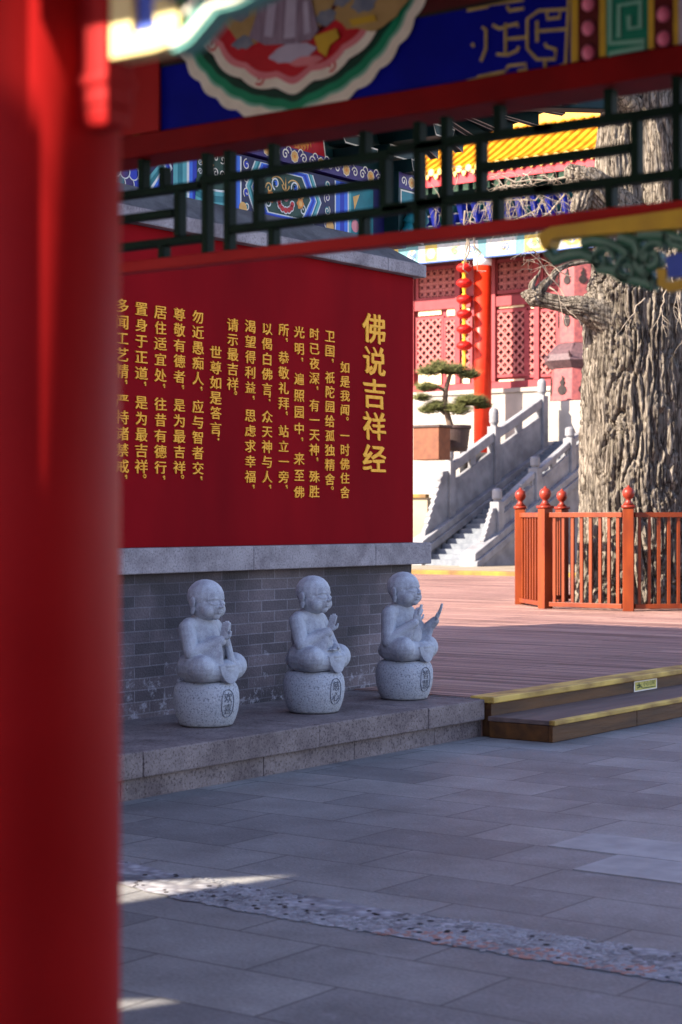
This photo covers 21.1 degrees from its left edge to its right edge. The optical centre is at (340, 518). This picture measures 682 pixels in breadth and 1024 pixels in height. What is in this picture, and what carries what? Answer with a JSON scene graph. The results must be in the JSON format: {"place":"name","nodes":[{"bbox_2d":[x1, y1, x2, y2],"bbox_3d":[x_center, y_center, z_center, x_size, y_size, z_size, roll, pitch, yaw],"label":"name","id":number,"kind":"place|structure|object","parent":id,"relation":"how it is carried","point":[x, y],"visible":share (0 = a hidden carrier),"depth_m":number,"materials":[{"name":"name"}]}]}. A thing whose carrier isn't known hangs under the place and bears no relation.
{"place":"outdoors","nodes":[
{"label":"outdoors","id":0,"kind":"place"},
{"bbox_2d":[121,717,681,1023],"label":"courtyard paving","id":1,"kind":"structure","parent":0,"point":[471,829],"depth_m":8.05,"materials":[{"name":"grey stone"}]},
{"bbox_2d":[121,691,483,801],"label":"stone platform","id":2,"kind":"structure","parent":1,"relation":"on","point":[163,754],"depth_m":11.71,"materials":[{"name":"grey stone"}]},
{"bbox_2d":[173,579,246,727],"bbox_3d":[-0.860,0.856,11.732,0.428,0.933,0.487,0,0,36],"label":"monk statue","id":3,"kind":"object","parent":2,"relation":"on","point":[211,666],"visible":1,"depth_m":11.59,"materials":[{"name":"stone"}]},
{"bbox_2d":[121,183,430,720],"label":"inscription wall","id":4,"kind":"structure","parent":2,"relation":"on","point":[266,436],"depth_m":13.16,"materials":[{"name":"red paint"}]},
{"bbox_2d":[283,575,350,713],"bbox_3d":[-0.184,0.857,12.537,0.429,0.933,0.487,0,0,34],"label":"monk statue","id":5,"kind":"object","parent":2,"relation":"on","point":[318,657],"visible":1,"depth_m":12.40,"materials":[{"name":"stone"}]},
{"bbox_2d":[375,572,442,699],"bbox_3d":[0.467,0.857,13.462,0.428,0.932,0.489,0,0,35],"label":"monk statue","id":6,"kind":"object","parent":2,"relation":"on","point":[407,648],"visible":1,"depth_m":13.32,"materials":[{"name":"stone"}]},
{"bbox_2d":[0,0,681,1023],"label":"covered walkway","id":7,"kind":"structure","parent":1,"relation":"on","point":[98,98],"depth_m":2.17,"materials":[{"name":"red paint"}]},
{"bbox_2d":[121,860,681,983],"bbox_3d":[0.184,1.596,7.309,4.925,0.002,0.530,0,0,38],"label":"cobblestones","id":8,"kind":"structure","parent":1,"relation":"on","point":[644,967],"depth_m":7.04,"materials":[{"name":"grey stone"}]},
{"bbox_2d":[134,874,675,977],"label":"dark pebbles","id":9,"kind":"object","parent":8,"relation":"on","point":[446,931],"visible":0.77,"depth_m":7.37,"materials":[{"name":"black stone"}]},
{"bbox_2d":[351,690,480,736],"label":"platform return paving","id":10,"kind":"structure","parent":1,"relation":"on","point":[479,728],"depth_m":13.51,"materials":[{"name":"stone"}]},
{"bbox_2d":[411,569,575,576],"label":"kerb","id":11,"kind":"structure","parent":1,"relation":"on","point":[468,572],"depth_m":42.45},
{"bbox_2d":[354,574,681,735],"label":"plank deck","id":12,"kind":"structure","parent":1,"relation":"on","point":[489,635],"depth_m":19.89,"materials":[{"name":"brown wood"}]},
{"bbox_2d":[121,99,603,249],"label":"painted hall","id":13,"kind":"structure","parent":12,"relation":"on","point":[190,171],"depth_m":14.41,"materials":[{"name":"paint"}]},
{"bbox_2d":[430,89,681,608],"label":"old tree","id":14,"kind":"object","parent":12,"relation":"in","point":[630,431],"visible":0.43,"depth_m":26.94,"materials":[{"name":"brown plant"}]},
{"bbox_2d":[514,485,681,611],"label":"fence","id":15,"kind":"object","parent":12,"relation":"on","point":[542,558],"visible":0.86,"depth_m":26.45,"materials":[{"name":"orange wood"}]},
{"bbox_2d":[470,665,681,742],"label":"timber steps","id":16,"kind":"structure","parent":1,"relation":"on","point":[557,712],"depth_m":13.99,"materials":[{"name":"brown wood"}]},
{"bbox_2d":[548,833,681,883],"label":"replaced paving slabs","id":17,"kind":"structure","parent":1,"relation":"on","point":[650,859],"depth_m":8.65,"materials":[{"name":"grey stone"}]},
{"bbox_2d":[411,562,576,572],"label":"temple forecourt","id":18,"kind":"structure","parent":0,"point":[481,568],"depth_m":49.27,"materials":[{"name":"beige stone"}]},
{"bbox_2d":[413,494,431,537],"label":"terrace","id":19,"kind":"structure","parent":18,"relation":"on","point":[421,503],"depth_m":53.45,"materials":[{"name":"beige stone"}]},
{"bbox_2d":[413,452,485,497],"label":"terrace","id":20,"kind":"structure","parent":18,"relation":"on","point":[425,475],"depth_m":55.23,"materials":[{"name":"white stone"}]},
{"bbox_2d":[413,424,451,460],"bbox_3d":[2.549,-2.124,51.537,0.951,0.976,0.680,0,0,36],"label":"planter box","id":21,"kind":"object","parent":20,"relation":"on","point":[431,442],"visible":0.91,"depth_m":51.28,"materials":[{"name":"orange ceramic"}]},
{"bbox_2d":[413,357,492,451],"bbox_3d":[3.198,-3.295,52.482,2.460,2.752,1.450,0,0,-14],"label":"potted pine","id":22,"kind":"object","parent":20,"relation":"on","point":[459,434],"visible":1,"depth_m":52.33,"materials":[{"name":"green plant"}]},
{"bbox_2d":[395,112,599,452],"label":"red temple","id":23,"kind":"structure","parent":20,"relation":"on","point":[511,336],"depth_m":62.70,"materials":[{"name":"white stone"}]},
{"bbox_2d":[415,316,444,372],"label":"lattice door","id":24,"kind":"structure","parent":23,"relation":"in","point":[429,337],"depth_m":65.14,"materials":[{"name":"red wood"}]},
{"bbox_2d":[416,265,454,299],"bbox_3d":[3.427,-8.323,64.937,1.813,1.203,0.099,0,0,36],"label":"lattice window","id":25,"kind":"structure","parent":23,"relation":"in","point":[439,282],"depth_m":64.93,"materials":[{"name":"red wood"}]},
{"bbox_2d":[443,316,472,368],"bbox_3d":[4.124,-6.113,64.427,1.197,1.934,0.104,0,0,36],"label":"lattice door","id":26,"kind":"structure","parent":23,"relation":"in","point":[449,323],"depth_m":64.53,"materials":[{"name":"red wood"}]},
{"bbox_2d":[456,262,471,369],"bbox_3d":[4.168,-6.904,61.989,0.546,3.792,0.546,0,0,36],"label":"lantern string","id":27,"kind":"object","parent":23,"relation":"hanging from","point":[464,313],"visible":0.98,"depth_m":61.83,"materials":[{"name":"red fabric"}]},
{"bbox_2d":[496,308,527,377],"bbox_3d":[5.873,-6.037,63.157,1.259,2.336,0.104,0,0,36],"label":"lattice door","id":28,"kind":"structure","parent":23,"relation":"in","point":[511,324],"depth_m":63.13,"materials":[{"name":"red wood"}]},
{"bbox_2d":[496,256,533,293],"bbox_3d":[6.005,-8.356,63.064,1.623,1.197,0.099,0,0,36],"label":"lattice window","id":29,"kind":"structure","parent":23,"relation":"in","point":[509,277],"depth_m":63.10,"materials":[{"name":"red wood"}]},
{"bbox_2d":[527,309,557,377],"bbox_3d":[6.881,-5.967,62.424,1.235,2.311,0.104,0,0,36],"label":"lattice door","id":30,"kind":"structure","parent":23,"relation":"in","point":[549,318],"depth_m":62.38,"materials":[{"name":"red wood"}]},
{"bbox_2d":[540,257,557,289],"bbox_3d":[7.426,-8.326,62.031,1.530,1.139,0.099,0,0,36],"label":"lattice door","id":31,"kind":"structure","parent":23,"relation":"in","point":[543,274],"depth_m":62.34,"materials":[{"name":"red wood"}]},
{"bbox_2d":[533,264,591,441],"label":"incense tower","id":32,"kind":"structure","parent":20,"relation":"on","point":[563,361],"depth_m":58.72,"materials":[{"name":"brown metal"}]},
{"bbox_2d":[412,379,553,564],"bbox_3d":[4.385,-1.502,55.373,0.608,5.835,7.650,0,0,36],"label":"marble balustrade","id":33,"kind":"object","parent":18,"relation":"on","point":[462,499],"visible":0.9,"depth_m":55.07,"materials":[{"name":"white stone"}]},
{"bbox_2d":[425,441,578,565],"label":"stone stairs","id":34,"kind":"structure","parent":18,"relation":"on","point":[459,543],"depth_m":53.22,"materials":[{"name":"grey stone"}]},
{"bbox_2d":[459,427,578,566],"bbox_3d":[5.973,-1.185,54.157,0.608,5.230,8.350,0,0,36],"label":"marble balustrade","id":35,"kind":"object","parent":18,"relation":"on","point":[494,545],"visible":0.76,"depth_m":53.30,"materials":[{"name":"white stone"}]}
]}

